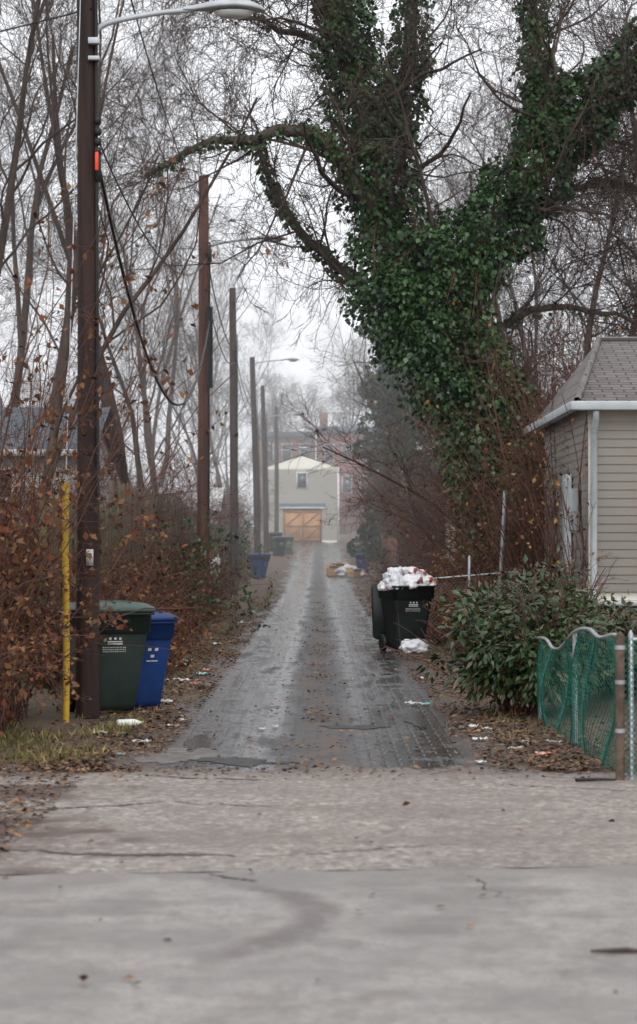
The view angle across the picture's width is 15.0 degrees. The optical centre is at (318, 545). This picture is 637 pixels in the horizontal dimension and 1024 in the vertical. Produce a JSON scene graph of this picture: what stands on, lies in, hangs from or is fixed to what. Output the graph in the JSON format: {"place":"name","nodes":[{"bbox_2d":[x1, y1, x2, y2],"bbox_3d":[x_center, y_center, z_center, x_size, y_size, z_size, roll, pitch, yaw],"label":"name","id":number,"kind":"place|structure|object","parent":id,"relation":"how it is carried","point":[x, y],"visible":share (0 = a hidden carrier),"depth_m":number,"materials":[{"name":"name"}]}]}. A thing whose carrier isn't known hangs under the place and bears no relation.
{"place":"outdoors","nodes":[
{"label":"outdoors","id":0,"kind":"place"},
{"bbox_2d":[0,866,636,1023],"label":"concrete pavement","id":1,"kind":"structure","parent":0,"point":[400,948],"depth_m":10.12,"materials":[{"name":"concrete"}]},
{"bbox_2d":[0,527,636,875],"bbox_3d":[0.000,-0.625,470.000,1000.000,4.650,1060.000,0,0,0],"label":"ground","id":2,"kind":"structure","parent":0,"point":[279,564],"depth_m":24.77,"materials":[{"name":"soil"}]},
{"bbox_2d":[0,63,56,354],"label":"bare tree","id":3,"kind":"object","parent":2,"relation":"on","point":[4,163],"visible":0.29,"depth_m":74.64,"materials":[{"name":"grey plant"}]},
{"bbox_2d":[0,137,76,406],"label":"bare tree","id":4,"kind":"object","parent":2,"relation":"on","point":[21,187],"visible":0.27,"depth_m":95.36,"materials":[{"name":"grey plant"}]},
{"bbox_2d":[1,456,110,582],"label":"walls","id":5,"kind":"structure","parent":2,"relation":"on","point":[42,463],"depth_m":50.00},
{"bbox_2d":[0,407,122,462],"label":"roof","id":6,"kind":"structure","parent":5,"relation":"on","point":[36,409],"depth_m":52.16,"materials":[{"name":"grey"}]},
{"bbox_2d":[38,489,120,688],"bbox_3d":[-3.037,0.511,31.727,0.156,2.291,10.546,0,0,-1],"label":"wooden fence","id":7,"kind":"object","parent":2,"relation":"on","point":[112,532],"visible":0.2,"depth_m":29.22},
{"bbox_2d":[0,499,169,690],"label":"bramble thicket","id":8,"kind":"object","parent":2,"relation":"on","point":[61,651],"visible":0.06,"depth_m":26.86,"materials":[{"name":"brown plant"}]},
{"bbox_2d":[13,357,176,513],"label":"bare shrub","id":9,"kind":"object","parent":2,"relation":"on","point":[129,427],"visible":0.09,"depth_m":51.61,"materials":[{"name":"brown plant"}]},
{"bbox_2d":[0,0,195,292],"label":"bare tree","id":10,"kind":"object","parent":2,"relation":"on","point":[12,187],"visible":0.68,"depth_m":50.70,"materials":[{"name":"grey plant"}]},
{"bbox_2d":[0,462,202,765],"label":"bramble thicket","id":11,"kind":"object","parent":2,"relation":"on","point":[25,653],"visible":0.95,"depth_m":20.78,"materials":[{"name":"brown plant"}]},
{"bbox_2d":[58,600,155,711],"bbox_3d":[-2.155,1.131,24.461,0.831,1.138,0.973,0,0,-20],"label":"wheeled bin","id":12,"kind":"object","parent":2,"relation":"on","point":[119,678],"visible":0.56,"depth_m":24.18,"materials":[{"name":"green plastic"}]},
{"bbox_2d":[0,395,214,595],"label":"bare shrub","id":13,"kind":"object","parent":2,"relation":"on","point":[38,472],"visible":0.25,"depth_m":40.15,"materials":[{"name":"brown plant"}]},
{"bbox_2d":[30,531,184,614],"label":"bramble thicket","id":14,"kind":"object","parent":2,"relation":"on","point":[143,582],"visible":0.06,"depth_m":32.88,"materials":[{"name":"brown plant"}]},
{"bbox_2d":[0,188,216,490],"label":"bare tree","id":15,"kind":"object","parent":2,"relation":"on","point":[135,437],"visible":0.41,"depth_m":67.74,"materials":[{"name":"grey plant"}]},
{"bbox_2d":[0,316,221,727],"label":"bramble thicket","id":16,"kind":"object","parent":2,"relation":"on","point":[72,585],"visible":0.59,"depth_m":23.05,"materials":[{"name":"brown plant"}]},
{"bbox_2d":[20,540,206,670],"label":"bramble thicket","id":17,"kind":"object","parent":2,"relation":"on","point":[181,598],"visible":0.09,"depth_m":30.82,"materials":[{"name":"brown plant"}]},
{"bbox_2d":[0,0,232,406],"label":"bare tree","id":18,"kind":"object","parent":2,"relation":"on","point":[22,307],"visible":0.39,"depth_m":64.14,"materials":[{"name":"brown plant"}]},
{"bbox_2d":[0,371,254,581],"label":"bare shrub","id":19,"kind":"object","parent":2,"relation":"on","point":[157,483],"visible":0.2,"depth_m":46.68,"materials":[{"name":"brown plant"}]},
{"bbox_2d":[0,0,282,487],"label":"bare tree","id":20,"kind":"object","parent":2,"relation":"on","point":[106,382],"visible":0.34,"depth_m":56.41,"materials":[{"name":"brown plant"}]},
{"bbox_2d":[0,141,289,717],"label":"bare trees","id":21,"kind":"object","parent":2,"relation":"on","point":[49,421],"visible":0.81,"depth_m":22.24,"materials":[{"name":"brown plant"}]},
{"bbox_2d":[22,0,278,492],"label":"bare tree","id":22,"kind":"object","parent":2,"relation":"on","point":[147,426],"visible":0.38,"depth_m":85.48,"materials":[{"name":"brown plant"}]},
{"bbox_2d":[108,481,192,589],"bbox_3d":[-3.163,0.239,48.477,0.154,2.647,23.045,0,0,0],"label":"wooden fence","id":23,"kind":"object","parent":2,"relation":"on","point":[154,500],"visible":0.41,"depth_m":43.93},
{"bbox_2d":[64,3,248,486],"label":"bare tree","id":24,"kind":"object","parent":2,"relation":"on","point":[169,413],"visible":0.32,"depth_m":105.54,"materials":[{"name":"brown plant"}]},
{"bbox_2d":[135,611,178,706],"bbox_3d":[-1.871,1.192,25.083,0.556,1.016,0.869,0,0,-32],"label":"recycling bin","id":25,"kind":"object","parent":2,"relation":"on","point":[160,634],"visible":0.38,"depth_m":24.84,"materials":[{"name":"blue plastic"}]},
{"bbox_2d":[0,0,316,600],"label":"bare tree","id":26,"kind":"object","parent":2,"relation":"on","point":[65,346],"visible":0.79,"depth_m":42.30,"materials":[{"name":"brown plant"}]},
{"bbox_2d":[76,0,264,718],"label":"utility pole","id":27,"kind":"object","parent":2,"relation":"on","point":[88,180],"visible":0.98,"depth_m":23.66,"materials":[{"name":"brown wood"}]},
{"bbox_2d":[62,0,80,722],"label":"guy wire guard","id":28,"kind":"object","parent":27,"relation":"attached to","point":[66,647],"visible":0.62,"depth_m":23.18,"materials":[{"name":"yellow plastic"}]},
{"bbox_2d":[100,171,209,405],"bbox_3d":[-2.285,-3.602,38.726,0.036,2.833,30.160,0,0,-1],"label":"overhead wire","id":29,"kind":"object","parent":27,"relation":"attached to","point":[122,269],"visible":0.93,"depth_m":28.14,"materials":[{"name":"black rubber"}]},
{"bbox_2d":[114,418,229,523],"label":"bare shrub","id":30,"kind":"object","parent":2,"relation":"on","point":[194,485],"visible":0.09,"depth_m":77.10,"materials":[{"name":"brown plant"}]},
{"bbox_2d":[112,454,237,552],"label":"bare shrub","id":31,"kind":"object","parent":2,"relation":"on","point":[194,512],"visible":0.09,"depth_m":70.37,"materials":[{"name":"brown plant"}]},
{"bbox_2d":[121,507,239,649],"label":"bramble thicket","id":32,"kind":"object","parent":2,"relation":"on","point":[174,598],"visible":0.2,"depth_m":37.71,"materials":[{"name":"brown plant"}]},
{"bbox_2d":[101,108,262,472],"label":"bare tree","id":33,"kind":"object","parent":2,"relation":"on","point":[184,428],"visible":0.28,"depth_m":120.65,"materials":[{"name":"grey plant"}]},
{"bbox_2d":[164,639,199,680],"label":"dry weeds","id":34,"kind":"object","parent":2,"relation":"on","point":[171,665],"visible":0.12,"depth_m":30.83,"materials":[{"name":"brown plant"}]},
{"bbox_2d":[156,607,213,656],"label":"dry weeds","id":35,"kind":"object","parent":2,"relation":"on","point":[179,640],"visible":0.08,"depth_m":35.85,"materials":[{"name":"brown plant"}]},
{"bbox_2d":[132,523,238,625],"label":"bramble thicket","id":36,"kind":"object","parent":2,"relation":"on","point":[172,566],"visible":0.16,"depth_m":41.92,"materials":[{"name":"brown plant"}]},
{"bbox_2d":[113,436,264,530],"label":"bare shrub","id":37,"kind":"object","parent":2,"relation":"on","point":[215,492],"visible":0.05,"depth_m":85.51,"materials":[{"name":"brown plant"}]},
{"bbox_2d":[160,597,225,649],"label":"dry weeds","id":38,"kind":"object","parent":2,"relation":"on","point":[191,620],"visible":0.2,"depth_m":40.39,"materials":[{"name":"brown plant"}]},
{"bbox_2d":[134,288,260,486],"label":"bare tree","id":39,"kind":"object","parent":2,"relation":"on","point":[213,450],"visible":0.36,"depth_m":145.35,"materials":[{"name":"grey plant"}]},
{"bbox_2d":[169,580,239,633],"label":"dry weeds","id":40,"kind":"object","parent":2,"relation":"on","point":[205,621],"visible":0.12,"depth_m":46.73,"materials":[{"name":"brown plant"}]},
{"bbox_2d":[168,515,241,612],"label":"bramble thicket","id":41,"kind":"object","parent":2,"relation":"on","point":[209,558],"visible":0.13,"depth_m":50.12,"materials":[{"name":"brown plant"}]},
{"bbox_2d":[151,501,283,635],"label":"ivy bush","id":42,"kind":"object","parent":2,"relation":"on","point":[200,565],"visible":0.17,"depth_m":45.97,"materials":[{"name":"brown plant"}]},
{"bbox_2d":[188,512,270,612],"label":"ivy bush","id":43,"kind":"object","parent":2,"relation":"on","point":[218,542],"visible":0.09,"depth_m":60.13,"materials":[{"name":"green plant"}]},
{"bbox_2d":[229,288,237,595],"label":"utility pole","id":44,"kind":"object","parent":2,"relation":"on","point":[233,358],"visible":0.82,"depth_m":77.89,"materials":[{"name":"brown wood"}]},
{"bbox_2d":[196,175,286,618],"bbox_3d":[-1.730,-3.205,53.948,2.043,10.132,0.434,0,0,0],"label":"utility pole","id":45,"kind":"object","parent":2,"relation":"on","point":[205,316],"visible":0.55,"depth_m":53.89,"materials":[{"name":"brown wood"}]},
{"bbox_2d":[223,512,290,584],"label":"ivy bush","id":46,"kind":"object","parent":2,"relation":"on","point":[241,552],"visible":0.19,"depth_m":91.89,"materials":[{"name":"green plant"}]},
{"bbox_2d":[246,553,270,578],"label":"recycling bin","id":47,"kind":"object","parent":2,"relation":"on","point":[263,563],"visible":0.61,"depth_m":99.78,"materials":[{"name":"blue plastic"}]},
{"bbox_2d":[250,357,299,552],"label":"utility pole","id":48,"kind":"object","parent":2,"relation":"on","point":[256,482],"visible":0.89,"depth_m":107.89,"materials":[{"name":"brown wood"}]},
{"bbox_2d":[261,386,301,552],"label":"utility pole","id":49,"kind":"object","parent":2,"relation":"on","point":[265,485],"visible":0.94,"depth_m":127.90,"materials":[{"name":"brown wood"}]},
{"bbox_2d":[257,418,315,524],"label":"brick rowhouse","id":50,"kind":"structure","parent":2,"relation":"on","point":[300,436],"depth_m":228.00,"materials":[{"name":"red"}]},
{"bbox_2d":[274,406,308,531],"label":"utility pole","id":51,"kind":"object","parent":2,"relation":"on","point":[276,517],"visible":0.88,"depth_m":155.90,"materials":[{"name":"brown wood"}]},
{"bbox_2d":[0,604,602,763],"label":"grass","id":52,"kind":"structure","parent":2,"relation":"on","point":[19,739],"depth_m":21.16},
{"bbox_2d":[267,455,340,541],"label":"cream garage","id":53,"kind":"structure","parent":2,"relation":"on","point":[304,499],"depth_m":167.98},
{"bbox_2d":[285,511,301,541],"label":"door leaf","id":54,"kind":"structure","parent":53,"relation":"in","point":[288,516],"depth_m":167.84,"materials":[{"name":"orange wood"}]},
{"bbox_2d":[303,511,319,541],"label":"door leaf","id":55,"kind":"structure","parent":53,"relation":"in","point":[306,516],"depth_m":167.84,"materials":[{"name":"orange wood"}]},
{"bbox_2d":[0,172,613,531],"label":"distant trees","id":56,"kind":"object","parent":2,"relation":"on","point":[270,422],"visible":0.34,"depth_m":220.14,"materials":[{"name":"grey plant"}]},
{"bbox_2d":[0,762,636,874],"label":"concrete apron","id":57,"kind":"object","parent":2,"relation":"on","point":[567,823],"visible":0.91,"depth_m":14.77,"materials":[{"name":"concrete"}]},
{"bbox_2d":[3,774,627,897],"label":"pavement cracks","id":58,"kind":"object","parent":57,"relation":"on","point":[189,854],"visible":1,"depth_m":13.20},
{"bbox_2d":[0,588,636,992],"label":"fallen leaves","id":59,"kind":"object","parent":2,"relation":"on","point":[74,766],"visible":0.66,"depth_m":20.53,"materials":[{"name":"brown plant"}]},
{"bbox_2d":[30,0,636,577],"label":"ivy covered tree","id":60,"kind":"object","parent":2,"relation":"on","point":[406,278],"visible":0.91,"depth_m":44.36,"materials":[{"name":"green plant"}]},
{"bbox_2d":[316,413,375,534],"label":"brick rowhouse","id":61,"kind":"structure","parent":2,"relation":"on","point":[345,485],"depth_m":228.60,"materials":[{"name":"red"}]},
{"bbox_2d":[324,308,429,557],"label":"bare tree","id":62,"kind":"object","parent":2,"relation":"on","point":[351,544],"visible":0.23,"depth_m":113.71,"materials":[{"name":"grey plant"}]},
{"bbox_2d":[329,356,425,563],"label":"evergreen tree","id":63,"kind":"object","parent":2,"relation":"on","point":[363,532],"visible":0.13,"depth_m":103.94,"materials":[{"name":"green plant"}]},
{"bbox_2d":[313,460,444,575],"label":"bare shrub","id":64,"kind":"object","parent":2,"relation":"on","point":[409,538],"visible":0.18,"depth_m":70.65,"materials":[{"name":"brown plant"}]},
{"bbox_2d":[342,413,436,567],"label":"bare shrub","id":65,"kind":"object","parent":2,"relation":"on","point":[378,486],"visible":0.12,"depth_m":89.82,"materials":[{"name":"brown plant"}]},
{"bbox_2d":[351,543,444,601],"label":"dry weeds","id":66,"kind":"object","parent":2,"relation":"on","point":[378,568],"visible":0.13,"depth_m":73.83,"materials":[{"name":"brown plant"}]},
{"bbox_2d":[334,462,477,583],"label":"bare shrub","id":67,"kind":"object","parent":2,"relation":"on","point":[408,520],"visible":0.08,"depth_m":54.59,"materials":[{"name":"brown plant"}]},
{"bbox_2d":[376,423,443,565],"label":"evergreen tree","id":68,"kind":"object","parent":2,"relation":"on","point":[409,444],"visible":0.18,"depth_m":91.74,"materials":[{"name":"green plant"}]},
{"bbox_2d":[363,572,466,645],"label":"dry weeds","id":69,"kind":"object","parent":2,"relation":"on","point":[434,618],"visible":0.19,"depth_m":41.36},
{"bbox_2d":[278,321,582,574],"bbox_3d":[3.199,-1.752,48.906,8.141,6.360,6.194,0,0,-23],"label":"bare shrub","id":70,"kind":"object","parent":2,"relation":"on","point":[317,431],"visible":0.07,"depth_m":48.95,"materials":[{"name":"brown plant"}]},
{"bbox_2d":[319,345,567,574],"bbox_3d":[4.212,-1.976,58.263,8.269,6.798,7.458,0,0,-41],"label":"bare shrub","id":71,"kind":"object","parent":2,"relation":"on","point":[416,522],"visible":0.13,"depth_m":58.21,"materials":[{"name":"brown plant"}]},
{"bbox_2d":[310,158,577,463],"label":"bare tree","id":72,"kind":"object","parent":2,"relation":"on","point":[351,363],"visible":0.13,"depth_m":72.62,"materials":[{"name":"grey plant"}]},
{"bbox_2d":[364,439,544,612],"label":"bramble thicket","id":73,"kind":"object","parent":2,"relation":"on","point":[441,558],"visible":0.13,"depth_m":42.63,"materials":[{"name":"brown plant"}]},
{"bbox_2d":[345,130,566,371],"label":"bare tree","id":74,"kind":"object","parent":2,"relation":"on","point":[423,158],"visible":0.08,"depth_m":86.49,"materials":[{"name":"grey plant"}]},
{"bbox_2d":[375,407,544,615],"bbox_3d":[3.459,-0.060,41.811,5.122,4.627,6.164,0,0,0],"label":"bramble thicket","id":75,"kind":"object","parent":2,"relation":"on","point":[473,554],"visible":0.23,"depth_m":42.04,"materials":[{"name":"brown plant"}]},
{"bbox_2d":[304,0,636,389],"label":"bare tree","id":76,"kind":"object","parent":2,"relation":"on","point":[486,59],"visible":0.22,"depth_m":97.13,"materials":[{"name":"grey plant"}]},
{"bbox_2d":[387,331,558,568],"bbox_3d":[5.230,-1.960,56.248,8.230,6.766,7.422,0,0,17],"label":"bare shrub","id":77,"kind":"object","parent":2,"relation":"on","point":[428,504],"visible":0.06,"depth_m":57.51,"materials":[{"name":"brown plant"}]},
{"bbox_2d":[426,555,519,643],"bbox_3d":[2.480,0.960,41.000,1.915,1.580,0.056,0,0,0],"label":"chain link fence","id":78,"kind":"object","parent":2,"relation":"on","point":[469,566],"visible":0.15,"depth_m":40.99,"materials":[{"name":"metal"}]},
{"bbox_2d":[425,549,525,650],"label":"dry weeds","id":79,"kind":"object","parent":2,"relation":"on","point":[454,599],"visible":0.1,"depth_m":39.66,"materials":[{"name":"brown plant"}]},
{"bbox_2d":[409,74,548,358],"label":"bare tree","id":80,"kind":"object","parent":2,"relation":"on","point":[470,152],"visible":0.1,"depth_m":120.21,"materials":[{"name":"grey plant"}]},
{"bbox_2d":[324,248,634,592],"bbox_3d":[3.517,-1.577,37.921,6.871,6.258,6.419,0,0,0],"label":"bare shrub","id":81,"kind":"object","parent":2,"relation":"on","point":[531,550],"depth_m":37.52,"materials":[{"name":"brown plant"}]},
{"bbox_2d":[334,67,635,466],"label":"bare tree","id":82,"kind":"object","parent":2,"relation":"on","point":[492,293],"visible":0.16,"depth_m":59.20,"materials":[{"name":"grey plant"}]},
{"bbox_2d":[368,554,636,715],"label":"laurel shrub","id":83,"kind":"object","parent":2,"relation":"on","point":[500,659],"visible":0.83,"depth_m":23.89,"materials":[{"name":"green plant"}]},
{"bbox_2d":[402,259,628,561],"bbox_3d":[5.310,-2.153,44.884,10.226,7.337,6.982,0,0,-38],"label":"bare shrub","id":84,"kind":"object","parent":2,"relation":"on","point":[520,378],"visible":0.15,"depth_m":45.33,"materials":[{"name":"brown plant"}]},
{"bbox_2d":[447,328,588,561],"bbox_3d":[5.813,-1.429,42.031,7.307,5.708,5.560,0,0,-57],"label":"bare shrub","id":85,"kind":"object","parent":2,"relation":"on","point":[540,391],"visible":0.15,"depth_m":40.88,"materials":[{"name":"brown plant"}]},
{"bbox_2d":[412,61,636,399],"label":"bare tree","id":86,"kind":"object","parent":2,"relation":"on","point":[594,289],"visible":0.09,"depth_m":69.58,"materials":[{"name":"grey plant"}]},
{"bbox_2d":[425,313,634,508],"bbox_3d":[6.093,-1.333,41.805,7.866,5.644,5.370,0,0,16],"label":"bare shrub","id":87,"kind":"object","parent":2,"relation":"on","point":[448,491],"visible":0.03,"depth_m":40.63,"materials":[{"name":"brown plant"}]},
{"bbox_2d":[464,303,605,533],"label":"bare shrub","id":88,"kind":"object","parent":2,"relation":"on","point":[578,332],"visible":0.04,"depth_m":43.51,"materials":[{"name":"brown plant"}]},
{"bbox_2d":[437,2,636,352],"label":"bare tree","id":89,"kind":"object","parent":2,"relation":"on","point":[622,285],"visible":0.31,"depth_m":46.54,"materials":[{"name":"grey plant"}]},
{"bbox_2d":[439,543,635,647],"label":"laurel shrub","id":90,"kind":"object","parent":2,"relation":"on","point":[568,578],"visible":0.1,"depth_m":28.73,"materials":[{"name":"green plant"}]},
{"bbox_2d":[447,0,636,287],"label":"bare tree","id":91,"kind":"object","parent":2,"relation":"on","point":[576,97],"visible":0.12,"depth_m":69.83,"materials":[{"name":"grey plant"}]},
{"bbox_2d":[494,371,615,607],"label":"wall vine","id":92,"kind":"object","parent":2,"relation":"on","point":[557,484],"depth_m":33.14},
{"bbox_2d":[481,0,636,287],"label":"bare tree","id":93,"kind":"object","parent":2,"relation":"on","point":[585,34],"visible":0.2,"depth_m":57.62,"materials":[{"name":"grey plant"}]},
{"bbox_2d":[502,43,636,389],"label":"bare tree","id":94,"kind":"object","parent":2,"relation":"on","point":[575,303],"visible":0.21,"depth_m":50.70,"materials":[{"name":"grey plant"}]},
{"bbox_2d":[524,337,636,624],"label":"siding garage","id":95,"kind":"structure","parent":2,"relation":"on","point":[599,386],"depth_m":32.99,"materials":[{"name":"plastic"}]},
{"bbox_2d":[562,480,568,592],"bbox_3d":[3.656,0.125,35.750,0.013,2.150,0.900,0,0,0],"label":"side door","id":96,"kind":"structure","parent":95,"relation":"in","point":[564,490],"depth_m":35.73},
{"bbox_2d":[533,627,636,779],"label":"chain link fence","id":97,"kind":"object","parent":2,"relation":"on","point":[618,645],"visible":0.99,"depth_m":18.82,"materials":[{"name":"green metal"}]},
{"bbox_2d":[577,590,636,699],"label":"laurel shrub","id":98,"kind":"object","parent":2,"relation":"on","point":[624,628],"visible":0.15,"depth_m":25.20,"materials":[{"name":"green plant"}]},
{"bbox_2d":[580,0,636,329],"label":"bare tree","id":99,"kind":"object","parent":2,"relation":"on","point":[594,19],"visible":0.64,"depth_m":43.30,"materials":[{"name":"grey plant"}]},
{"bbox_2d":[0,0,636,526],"label":"sky","id":100,"kind":"structure","parent":0,"point":[301,368],"materials":[{"name":"white"}]},
{"bbox_2d":[101,542,544,772],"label":"alley road","id":101,"kind":"structure","parent":0,"point":[308,580],"depth_m":26.54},
{"bbox_2d":[134,746,219,763],"bbox_3d":[-1.120,1.690,19.503,0.687,0.001,1.683,0,0,0],"label":"concrete patch","id":102,"kind":"object","parent":101,"relation":"on","point":[173,755],"visible":0.97,"depth_m":19.43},
{"bbox_2d":[183,734,222,751],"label":"puddle","id":103,"kind":"object","parent":101,"relation":"on","point":[199,741],"visible":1,"depth_m":20.70,"materials":[{"name":"grey liquid"}]},
{"bbox_2d":[194,757,266,766],"bbox_3d":[-0.637,1.690,18.945,0.518,0.001,0.889,0,0,-40],"label":"asphalt patch","id":104,"kind":"object","parent":101,"relation":"on","point":[231,761],"visible":0.98,"depth_m":18.97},
{"bbox_2d":[371,566,435,650],"bbox_3d":[1.367,1.016,38.675,1.002,1.368,1.076,0,0,-18],"label":"wheeled bin","id":105,"kind":"object","parent":101,"relation":"on","point":[402,593],"visible":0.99,"depth_m":38.35,"materials":[{"name":"plastic"}]},
{"bbox_2d":[398,639,429,652],"bbox_3d":[1.504,1.579,37.993,0.498,0.231,0.387,0,0,0],"label":"trash bag","id":106,"kind":"object","parent":101,"relation":"on","point":[415,645],"visible":0.81,"depth_m":37.89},
{"bbox_2d":[423,656,476,693],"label":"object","id":107,"kind":"structure","parent":0,"point":[440,686],"depth_m":31.23,"materials":[{"name":"plant"}]},
{"bbox_2d":[378,296,527,521],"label":"evergreen tree","id":108,"kind":"object","parent":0,"point":[401,394],"visible":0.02,"depth_m":99.74,"materials":[{"name":"green plant"}]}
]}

